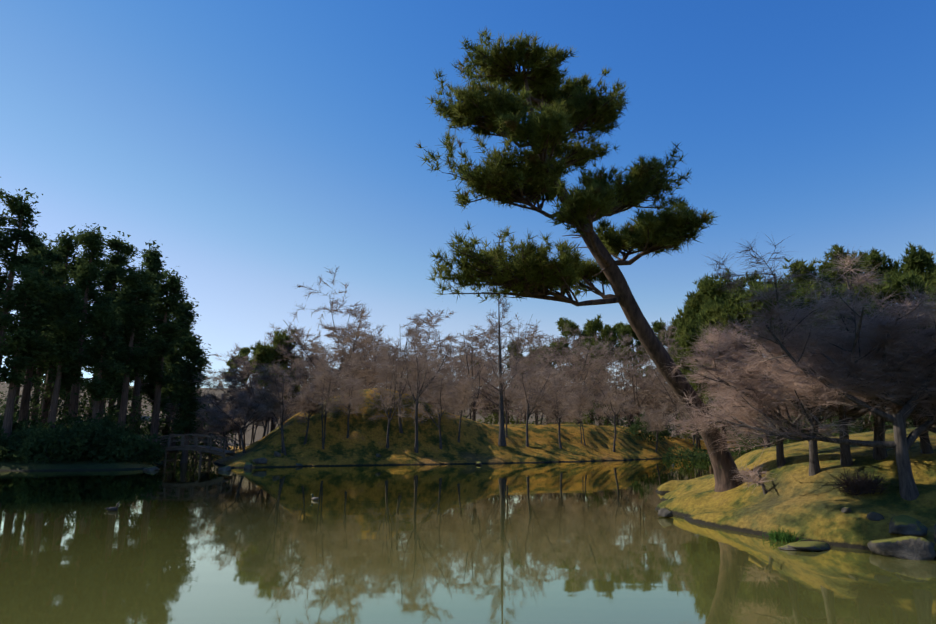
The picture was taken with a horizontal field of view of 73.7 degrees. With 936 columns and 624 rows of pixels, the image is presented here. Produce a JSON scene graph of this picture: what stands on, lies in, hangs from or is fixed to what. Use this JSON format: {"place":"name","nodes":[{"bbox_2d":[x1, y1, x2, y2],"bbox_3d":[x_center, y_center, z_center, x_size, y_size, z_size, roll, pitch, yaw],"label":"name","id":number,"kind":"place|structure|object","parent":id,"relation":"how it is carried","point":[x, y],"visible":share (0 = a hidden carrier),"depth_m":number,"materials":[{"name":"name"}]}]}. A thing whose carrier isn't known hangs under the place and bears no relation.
{"place":"outdoors","nodes":[
{"label":"outdoors","id":0,"kind":"place"},
{"bbox_2d":[0,453,935,623],"bbox_3d":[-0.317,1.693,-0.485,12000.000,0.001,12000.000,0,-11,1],"label":"pond water","id":1,"kind":"structure","parent":0,"point":[584,542],"depth_m":9.40,"materials":[{"name":"liquid"}]},
{"bbox_2d":[0,382,935,556],"bbox_3d":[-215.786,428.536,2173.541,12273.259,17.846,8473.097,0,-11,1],"label":"terrain","id":2,"kind":"structure","parent":0,"point":[803,501],"depth_m":34.64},
{"bbox_2d":[0,433,47,462],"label":"shrub","id":3,"kind":"object","parent":2,"relation":"on","point":[8,446],"visible":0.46,"depth_m":34.03,"materials":[{"name":"green plant"}]},
{"bbox_2d":[0,188,55,367],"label":"tree","id":4,"kind":"object","parent":2,"relation":"on","point":[20,209],"visible":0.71,"depth_m":42.09,"materials":[{"name":"green plant"}]},
{"bbox_2d":[0,261,58,437],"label":"tree","id":5,"kind":"object","parent":2,"relation":"on","point":[22,349],"visible":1,"depth_m":37.35,"materials":[{"name":"green plant"}]},
{"bbox_2d":[5,235,67,422],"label":"tree","id":6,"kind":"object","parent":2,"relation":"on","point":[26,392],"visible":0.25,"depth_m":46.63,"materials":[{"name":"green plant"}]},
{"bbox_2d":[20,286,60,426],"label":"cedar","id":7,"kind":"object","parent":2,"relation":"on","point":[35,372],"visible":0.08,"depth_m":50.35,"materials":[{"name":"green plant"}]},
{"bbox_2d":[13,371,83,425],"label":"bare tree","id":8,"kind":"object","parent":2,"relation":"on","point":[33,400],"visible":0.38,"depth_m":47.87,"materials":[{"name":"green plant"}]},
{"bbox_2d":[12,426,87,463],"bbox_3d":[-23.249,7.446,34.775,3.552,2.184,3.787,11,-16,-43],"label":"shrub","id":9,"kind":"object","parent":2,"relation":"on","point":[27,445],"visible":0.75,"depth_m":33.95,"materials":[{"name":"green plant"}]},
{"bbox_2d":[33,225,86,423],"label":"tree","id":10,"kind":"object","parent":2,"relation":"on","point":[68,247],"visible":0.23,"depth_m":49.86,"materials":[{"name":"green plant"}]},
{"bbox_2d":[42,275,91,428],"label":"cedar","id":11,"kind":"object","parent":2,"relation":"on","point":[64,351],"visible":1,"depth_m":38.64,"materials":[{"name":"green plant"}]},
{"bbox_2d":[31,414,122,462],"bbox_3d":[-21.925,7.160,35.561,3.972,2.888,4.428,-7,-13,32],"label":"shrub","id":12,"kind":"object","parent":2,"relation":"on","point":[100,436],"visible":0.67,"depth_m":34.67,"materials":[{"name":"green plant"}]},
{"bbox_2d":[39,223,119,425],"bbox_3d":[-27.458,1.244,44.312,6.164,15.927,4.232,0,-11,1],"label":"tree","id":13,"kind":"object","parent":2,"relation":"on","point":[90,273],"visible":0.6,"depth_m":44.67,"materials":[{"name":"green plant"}]},
{"bbox_2d":[56,387,120,421],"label":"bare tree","id":14,"kind":"object","parent":2,"relation":"on","point":[84,405],"visible":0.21,"depth_m":49.96,"materials":[{"name":"green plant"}]},
{"bbox_2d":[74,292,133,431],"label":"cedar","id":15,"kind":"object","parent":2,"relation":"on","point":[104,328],"visible":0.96,"depth_m":39.46,"materials":[{"name":"green plant"}]},
{"bbox_2d":[89,410,131,455],"bbox_3d":[-21.914,7.398,37.800,2.999,2.937,3.104,2,-12,-11],"label":"shrub","id":16,"kind":"object","parent":2,"relation":"on","point":[103,422],"visible":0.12,"depth_m":37.88,"materials":[{"name":"green plant"}]},
{"bbox_2d":[80,429,146,460],"bbox_3d":[-20.942,7.854,36.804,3.915,2.054,3.645,10,-15,-42],"label":"shrub","id":17,"kind":"object","parent":2,"relation":"on","point":[103,439],"visible":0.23,"depth_m":35.67,"materials":[{"name":"green plant"}]},
{"bbox_2d":[88,231,141,421],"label":"tree","id":18,"kind":"object","parent":2,"relation":"on","point":[123,250],"visible":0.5,"depth_m":48.67,"materials":[{"name":"green plant"}]},
{"bbox_2d":[93,434,160,463],"bbox_3d":[-19.838,8.020,36.387,3.410,1.848,3.469,-10,-15,40],"label":"shrub","id":19,"kind":"object","parent":2,"relation":"on","point":[128,450],"visible":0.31,"depth_m":35.68,"materials":[{"name":"green plant"}]},
{"bbox_2d":[96,429,166,465],"bbox_3d":[-19.517,7.817,36.134,3.894,2.081,3.940,0,-11,1],"label":"shrub","id":20,"kind":"object","parent":2,"relation":"on","point":[139,446],"visible":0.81,"depth_m":35.29,"materials":[{"name":"green plant"}]},
{"bbox_2d":[101,389,178,444],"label":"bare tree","id":21,"kind":"object","parent":2,"relation":"on","point":[141,421],"visible":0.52,"depth_m":47.75,"materials":[{"name":"green plant"}]},
{"bbox_2d":[109,256,172,427],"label":"tree","id":22,"kind":"object","parent":2,"relation":"on","point":[137,292],"visible":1,"depth_m":42.76,"materials":[{"name":"green plant"}]},
{"bbox_2d":[115,240,174,431],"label":"tree","id":23,"kind":"object","parent":2,"relation":"on","point":[153,257],"visible":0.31,"depth_m":54.22,"materials":[{"name":"green plant"}]},
{"bbox_2d":[134,313,176,422],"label":"cedar","id":24,"kind":"object","parent":2,"relation":"on","point":[148,388],"visible":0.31,"depth_m":54.06,"materials":[{"name":"green plant"}]},
{"bbox_2d":[124,268,196,441],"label":"tree","id":25,"kind":"object","parent":2,"relation":"on","point":[171,288],"visible":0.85,"depth_m":45.50,"materials":[{"name":"green plant"}]},
{"bbox_2d":[154,297,200,459],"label":"cedar","id":26,"kind":"object","parent":2,"relation":"on","point":[173,360],"visible":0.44,"depth_m":49.03,"materials":[{"name":"green plant"}]},
{"bbox_2d":[140,434,235,466],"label":"wooden bridge","id":27,"kind":"structure","parent":2,"relation":"on","point":[210,449],"depth_m":37.33,"materials":[{"name":"brown wood"}]},
{"bbox_2d":[167,334,215,462],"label":"cedar","id":28,"kind":"object","parent":2,"relation":"on","point":[194,353],"visible":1,"depth_m":42.79,"materials":[{"name":"green plant"}]},
{"bbox_2d":[163,403,238,461],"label":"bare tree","id":29,"kind":"object","parent":2,"relation":"on","point":[198,456],"visible":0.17,"depth_m":46.66,"materials":[{"name":"green plant"}]},
{"bbox_2d":[144,355,265,458],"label":"bare tree","id":30,"kind":"object","parent":2,"relation":"on","point":[229,381],"visible":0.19,"depth_m":50.83,"materials":[{"name":"brown plant"}]},
{"bbox_2d":[171,389,250,453],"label":"bare tree","id":31,"kind":"object","parent":2,"relation":"on","point":[222,402],"visible":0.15,"depth_m":49.58,"materials":[{"name":"brown plant"}]},
{"bbox_2d":[180,371,259,449],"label":"bare tree","id":32,"kind":"object","parent":2,"relation":"on","point":[217,428],"visible":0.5,"depth_m":43.88,"materials":[{"name":"brown plant"}]},
{"bbox_2d":[202,342,258,447],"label":"bare tree","id":33,"kind":"object","parent":2,"relation":"on","point":[220,377],"visible":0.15,"depth_m":69.98,"materials":[{"name":"brown plant"}]},
{"bbox_2d":[194,382,283,452],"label":"bare tree","id":34,"kind":"object","parent":2,"relation":"on","point":[248,412],"visible":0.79,"depth_m":41.40,"materials":[{"name":"brown plant"}]},
{"bbox_2d":[214,353,284,443],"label":"bare tree","id":35,"kind":"object","parent":2,"relation":"on","point":[245,387],"visible":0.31,"depth_m":63.81,"materials":[{"name":"brown plant"}]},
{"bbox_2d":[224,343,302,437],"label":"bare tree","id":36,"kind":"object","parent":2,"relation":"on","point":[248,374],"visible":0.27,"depth_m":51.58,"materials":[{"name":"brown plant"}]},
{"bbox_2d":[246,327,299,431],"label":"pine","id":37,"kind":"object","parent":2,"relation":"on","point":[263,353],"visible":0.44,"depth_m":52.11,"materials":[{"name":"green plant"}]},
{"bbox_2d":[252,358,311,454],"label":"bare tree","id":38,"kind":"object","parent":2,"relation":"on","point":[273,399],"visible":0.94,"depth_m":39.14,"materials":[{"name":"brown plant"}]},
{"bbox_2d":[290,381,337,444],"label":"bare tree","id":39,"kind":"object","parent":2,"relation":"on","point":[315,409],"visible":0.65,"depth_m":39.70,"materials":[{"name":"brown plant"}]},
{"bbox_2d":[269,301,384,398],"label":"bare tree","id":40,"kind":"object","parent":2,"relation":"on","point":[355,371],"visible":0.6,"depth_m":50.21,"materials":[{"name":"brown plant"}]},
{"bbox_2d":[273,268,385,384],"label":"bare tree","id":41,"kind":"object","parent":2,"relation":"on","point":[299,344],"visible":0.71,"depth_m":51.07,"materials":[{"name":"brown plant"}]},
{"bbox_2d":[293,329,371,448],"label":"bare tree","id":42,"kind":"object","parent":2,"relation":"on","point":[324,378],"visible":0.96,"depth_m":39.00,"materials":[{"name":"brown plant"}]},
{"bbox_2d":[332,375,368,437],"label":"bare tree","id":43,"kind":"object","parent":2,"relation":"on","point":[353,394],"visible":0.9,"depth_m":40.77,"materials":[{"name":"brown plant"}]},
{"bbox_2d":[337,318,438,392],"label":"bare tree","id":44,"kind":"object","parent":2,"relation":"on","point":[370,379],"visible":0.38,"depth_m":50.75,"materials":[{"name":"brown plant"}]},
{"bbox_2d":[365,342,414,447],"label":"bare tree","id":45,"kind":"object","parent":2,"relation":"on","point":[390,403],"visible":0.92,"depth_m":41.08,"materials":[{"name":"brown plant"}]},
{"bbox_2d":[369,324,422,433],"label":"bare tree","id":46,"kind":"object","parent":2,"relation":"on","point":[409,331],"visible":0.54,"depth_m":42.76,"materials":[{"name":"brown plant"}]},
{"bbox_2d":[355,309,463,395],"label":"bare tree","id":47,"kind":"object","parent":2,"relation":"on","point":[446,346],"visible":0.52,"depth_m":54.44,"materials":[{"name":"brown plant"}]},
{"bbox_2d":[401,365,456,410],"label":"bare tree","id":48,"kind":"object","parent":2,"relation":"on","point":[443,380],"visible":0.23,"depth_m":51.96,"materials":[{"name":"brown plant"}]},
{"bbox_2d":[391,337,469,452],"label":"bare tree","id":49,"kind":"object","parent":2,"relation":"on","point":[417,367],"visible":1,"depth_m":41.54,"materials":[{"name":"brown plant"}]},
{"bbox_2d":[407,370,464,448],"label":"bare tree","id":50,"kind":"object","parent":2,"relation":"on","point":[449,400],"visible":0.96,"depth_m":42.38,"materials":[{"name":"brown plant"}]},
{"bbox_2d":[414,312,502,417],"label":"bare tree","id":51,"kind":"object","parent":2,"relation":"on","point":[459,366],"visible":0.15,"depth_m":69.64,"materials":[{"name":"brown plant"}]},
{"bbox_2d":[418,329,502,419],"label":"bare tree","id":52,"kind":"object","parent":2,"relation":"on","point":[469,361],"visible":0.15,"depth_m":69.76,"materials":[{"name":"brown plant"}]},
{"bbox_2d":[443,374,479,441],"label":"bare tree","id":53,"kind":"object","parent":2,"relation":"on","point":[464,387],"visible":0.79,"depth_m":43.26,"materials":[{"name":"brown plant"}]},
{"bbox_2d":[426,325,497,420],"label":"bare tree","id":54,"kind":"object","parent":2,"relation":"on","point":[472,371],"visible":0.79,"depth_m":59.10,"materials":[{"name":"brown plant"}]},
{"bbox_2d":[462,287,524,445],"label":"bare tree","id":55,"kind":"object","parent":2,"relation":"on","point":[502,440],"depth_m":45.43,"materials":[{"name":"brown plant"}]},
{"bbox_2d":[450,312,549,423],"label":"bare tree","id":56,"kind":"object","parent":2,"relation":"on","point":[474,356],"visible":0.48,"depth_m":65.95,"materials":[{"name":"brown plant"}]},
{"bbox_2d":[487,372,523,437],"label":"bare tree","id":57,"kind":"object","parent":2,"relation":"on","point":[511,394],"visible":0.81,"depth_m":45.75,"materials":[{"name":"brown plant"}]},
{"bbox_2d":[456,329,573,421],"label":"bare tree","id":58,"kind":"object","parent":2,"relation":"on","point":[542,355],"visible":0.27,"depth_m":71.47,"materials":[{"name":"brown plant"}]},
{"bbox_2d":[493,357,562,423],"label":"bare tree","id":59,"kind":"object","parent":2,"relation":"on","point":[521,411],"visible":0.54,"depth_m":54.75,"materials":[{"name":"brown plant"}]},
{"bbox_2d":[509,364,563,446],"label":"bare tree","id":60,"kind":"object","parent":2,"relation":"on","point":[535,403],"visible":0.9,"depth_m":47.05,"materials":[{"name":"brown plant"}]},
{"bbox_2d":[485,328,591,424],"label":"bare tree","id":61,"kind":"object","parent":2,"relation":"on","point":[536,422],"visible":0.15,"depth_m":78.44,"materials":[{"name":"brown plant"}]},
{"bbox_2d":[507,345,595,423],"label":"bare tree","id":62,"kind":"object","parent":2,"relation":"on","point":[576,386],"visible":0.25,"depth_m":59.08,"materials":[{"name":"brown plant"}]},
{"bbox_2d":[533,374,582,448],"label":"bare tree","id":63,"kind":"object","parent":2,"relation":"on","point":[558,409],"visible":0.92,"depth_m":46.81,"materials":[{"name":"brown plant"}]},
{"bbox_2d":[509,322,631,423],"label":"bare tree","id":64,"kind":"object","parent":2,"relation":"on","point":[544,352],"visible":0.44,"depth_m":70.35,"materials":[{"name":"brown plant"}]},
{"bbox_2d":[555,315,594,377],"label":"pine","id":65,"kind":"object","parent":2,"relation":"on","point":[571,324],"visible":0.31,"depth_m":83.99,"materials":[{"name":"green plant"}]},
{"bbox_2d":[528,333,623,423],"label":"bare tree","id":66,"kind":"object","parent":2,"relation":"on","point":[583,375],"visible":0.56,"depth_m":64.36,"materials":[{"name":"brown plant"}]},
{"bbox_2d":[557,385,595,445],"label":"bare tree","id":67,"kind":"object","parent":2,"relation":"on","point":[584,402],"visible":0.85,"depth_m":48.55,"materials":[{"name":"brown plant"}]},
{"bbox_2d":[538,323,614,420],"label":"bare tree","id":68,"kind":"object","parent":2,"relation":"on","point":[562,338],"visible":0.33,"depth_m":69.24,"materials":[{"name":"brown plant"}]},
{"bbox_2d":[416,25,743,491],"bbox_3d":[2.473,-1.476,14.350,7.074,11.030,5.112,0,-11,1],"label":"leaning pine","id":69,"kind":"object","parent":2,"relation":"on","point":[550,120],"visible":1,"depth_m":13.84,"materials":[{"name":"green plant"}]},
{"bbox_2d":[577,315,620,425],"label":"pine","id":70,"kind":"object","parent":2,"relation":"on","point":[593,325],"visible":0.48,"depth_m":79.99,"materials":[{"name":"green plant"}]},
{"bbox_2d":[589,372,633,451],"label":"bare tree","id":71,"kind":"object","parent":2,"relation":"on","point":[611,400],"visible":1,"depth_m":49.40,"materials":[{"name":"brown plant"}]},
{"bbox_2d":[568,344,658,425],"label":"bare tree","id":72,"kind":"object","parent":2,"relation":"on","point":[617,374],"visible":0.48,"depth_m":66.60,"materials":[{"name":"brown plant"}]},
{"bbox_2d":[578,331,650,426],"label":"bare tree","id":73,"kind":"object","parent":2,"relation":"on","point":[637,365],"visible":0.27,"depth_m":70.51,"materials":[{"name":"brown plant"}]},
{"bbox_2d":[614,322,650,422],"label":"pine","id":74,"kind":"object","parent":2,"relation":"on","point":[624,329],"visible":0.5,"depth_m":84.42,"materials":[{"name":"green plant"}]},
{"bbox_2d":[590,336,686,416],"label":"bare tree","id":75,"kind":"object","parent":2,"relation":"on","point":[644,389],"visible":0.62,"depth_m":64.89,"materials":[{"name":"brown plant"}]},
{"bbox_2d":[623,414,673,441],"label":"shrub","id":76,"kind":"object","parent":2,"relation":"on","point":[633,428],"visible":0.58,"depth_m":53.73,"materials":[{"name":"green plant"}]},
{"bbox_2d":[624,392,672,426],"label":"bare tree","id":77,"kind":"object","parent":2,"relation":"on","point":[634,409],"visible":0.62,"depth_m":65.76,"materials":[{"name":"brown plant"}]},
{"bbox_2d":[637,405,672,451],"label":"bare tree","id":78,"kind":"object","parent":2,"relation":"on","point":[656,423],"visible":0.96,"depth_m":52.65,"materials":[{"name":"brown plant"}]},
{"bbox_2d":[629,321,682,437],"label":"bare tree","id":79,"kind":"object","parent":2,"relation":"on","point":[663,340],"visible":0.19,"depth_m":69.59,"materials":[{"name":"brown plant"}]},
{"bbox_2d":[634,316,686,433],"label":"pine","id":80,"kind":"object","parent":2,"relation":"on","point":[657,326],"visible":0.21,"depth_m":82.79,"materials":[{"name":"green plant"}]},
{"bbox_2d":[628,342,711,448],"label":"bare tree","id":81,"kind":"object","parent":2,"relation":"on","point":[675,405],"visible":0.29,"depth_m":62.80,"materials":[{"name":"brown plant"}]},
{"bbox_2d":[662,444,709,460],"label":"shrub","id":82,"kind":"object","parent":2,"relation":"on","point":[695,456],"visible":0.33,"depth_m":48.33,"materials":[{"name":"green plant"}]},
{"bbox_2d":[669,273,710,452],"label":"pine","id":83,"kind":"object","parent":2,"relation":"on","point":[692,304],"visible":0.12,"depth_m":58.53,"materials":[{"name":"green plant"}]},
{"bbox_2d":[674,299,769,444],"bbox_3d":[19.055,5.622,47.102,7.587,13.052,8.756,4,-12,-21],"label":"tree","id":84,"kind":"object","parent":2,"relation":"on","point":[690,328],"visible":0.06,"depth_m":46.75,"materials":[{"name":"green plant"}]},
{"bbox_2d":[679,267,785,451],"bbox_3d":[23.308,4.423,51.089,10.198,16.371,9.034,-10,-15,42],"label":"tree","id":85,"kind":"object","parent":2,"relation":"on","point":[708,287],"visible":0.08,"depth_m":50.87,"materials":[{"name":"green plant"}]},
{"bbox_2d":[695,281,808,447],"bbox_3d":[20.714,3.892,43.782,8.374,12.782,7.083,-6,-13,29],"label":"tree","id":86,"kind":"object","parent":2,"relation":"on","point":[714,314],"visible":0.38,"depth_m":43.17,"materials":[{"name":"green plant"}]},
{"bbox_2d":[731,461,776,494],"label":"bare shrub","id":87,"kind":"object","parent":2,"relation":"on","point":[760,479],"visible":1,"depth_m":12.78,"materials":[{"name":"brown plant"}]},
{"bbox_2d":[729,429,793,457],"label":"shrub","id":88,"kind":"object","parent":2,"relation":"on","point":[743,452],"visible":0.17,"depth_m":48.46,"materials":[{"name":"green plant"}]},
{"bbox_2d":[671,320,856,467],"bbox_3d":[7.046,1.690,13.973,4.231,3.528,2.927,-11,-15,43],"label":"bare tree","id":89,"kind":"object","parent":2,"relation":"on","point":[781,460],"visible":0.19,"depth_m":14.15,"materials":[{"name":"brown plant"}]},
{"bbox_2d":[740,269,802,441],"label":"tree","id":90,"kind":"object","parent":2,"relation":"on","point":[757,282],"visible":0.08,"depth_m":56.46,"materials":[{"name":"green plant"}]},
{"bbox_2d":[760,527,805,541],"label":"grass tuft","id":91,"kind":"object","parent":2,"relation":"on","point":[781,536],"visible":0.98,"depth_m":10.76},
{"bbox_2d":[657,283,935,500],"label":"bare tree","id":92,"kind":"object","parent":2,"relation":"on","point":[902,443],"visible":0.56,"depth_m":11.31,"materials":[{"name":"brown plant"}]},
{"bbox_2d":[660,234,935,475],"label":"bare tree","id":93,"kind":"object","parent":2,"relation":"on","point":[814,467],"visible":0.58,"depth_m":12.09,"materials":[{"name":"brown plant"}]},
{"bbox_2d":[779,541,830,550],"bbox_3d":[5.421,3.731,9.963,0.870,0.113,0.464,6,-13,-28],"label":"rock","id":94,"kind":"object","parent":2,"relation":"on","point":[808,546],"visible":1,"depth_m":9.84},
{"bbox_2d":[692,244,935,465],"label":"bare tree","id":95,"kind":"object","parent":2,"relation":"on","point":[846,459],"visible":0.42,"depth_m":12.00,"materials":[{"name":"brown plant"}]},
{"bbox_2d":[780,252,884,435],"bbox_3d":[29.522,2.537,48.757,10.350,15.007,7.773,5,-12,-22],"label":"tree","id":96,"kind":"object","parent":2,"relation":"on","point":[811,268],"visible":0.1,"depth_m":49.73,"materials":[{"name":"green plant"}]},
{"bbox_2d":[787,279,894,432],"bbox_3d":[25.042,3.374,41.604,6.874,11.337,7.414,0,-11,1],"label":"tree","id":97,"kind":"object","parent":2,"relation":"on","point":[807,301],"visible":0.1,"depth_m":41.26,"materials":[{"name":"green plant"}]},
{"bbox_2d":[799,410,890,441],"bbox_3d":[23.625,7.270,39.233,5.869,3.331,5.694,0,-11,1],"label":"shrub","id":98,"kind":"object","parent":2,"relation":"on","point":[851,427],"visible":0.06,"depth_m":38.77,"materials":[{"name":"green plant"}]},
{"bbox_2d":[816,243,876,428],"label":"tree","id":99,"kind":"object","parent":2,"relation":"on","point":[836,248],"visible":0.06,"depth_m":59.07,"materials":[{"name":"green plant"}]},
{"bbox_2d":[767,289,935,435],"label":"bare tree","id":100,"kind":"object","parent":2,"relation":"on","point":[894,400],"visible":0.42,"depth_m":11.03,"materials":[{"name":"brown plant"}]},
{"bbox_2d":[788,287,935,459],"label":"bare tree","id":101,"kind":"object","parent":2,"relation":"on","point":[886,328],"visible":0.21,"depth_m":11.49,"materials":[{"name":"brown plant"}]},
{"bbox_2d":[828,465,898,499],"bbox_3d":[6.950,3.122,11.095,1.054,0.900,1.146,2,-11,-10],"label":"shrub","id":102,"kind":"object","parent":2,"relation":"on","point":[861,485],"visible":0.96,"depth_m":10.99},
{"bbox_2d":[793,289,935,453],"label":"tree","id":103,"kind":"object","parent":2,"relation":"on","point":[926,447],"visible":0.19,"depth_m":11.57,"materials":[{"name":"brown plant"}]},
{"bbox_2d":[856,241,935,426],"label":"tree","id":104,"kind":"object","parent":2,"relation":"on","point":[917,261],"visible":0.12,"depth_m":48.93,"materials":[{"name":"green plant"}]},
{"bbox_2d":[863,269,934,408],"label":"pine","id":105,"kind":"object","parent":2,"relation":"on","point":[898,281],"visible":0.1,"depth_m":43.68,"materials":[{"name":"green plant"}]},
{"bbox_2d":[867,536,935,560],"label":"rock","id":106,"kind":"object","parent":2,"relation":"on","point":[912,547],"visible":0.92,"depth_m":9.21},
{"bbox_2d":[889,515,927,535],"bbox_3d":[6.980,3.380,9.912,0.524,0.260,0.764,-8,-14,34],"label":"rock","id":107,"kind":"object","parent":2,"relation":"on","point":[904,525],"visible":0.92,"depth_m":9.71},
{"bbox_2d":[0,0,935,390],"label":"sky","id":108,"kind":"structure","parent":0,"point":[267,146],"materials":[{"name":"blue"}]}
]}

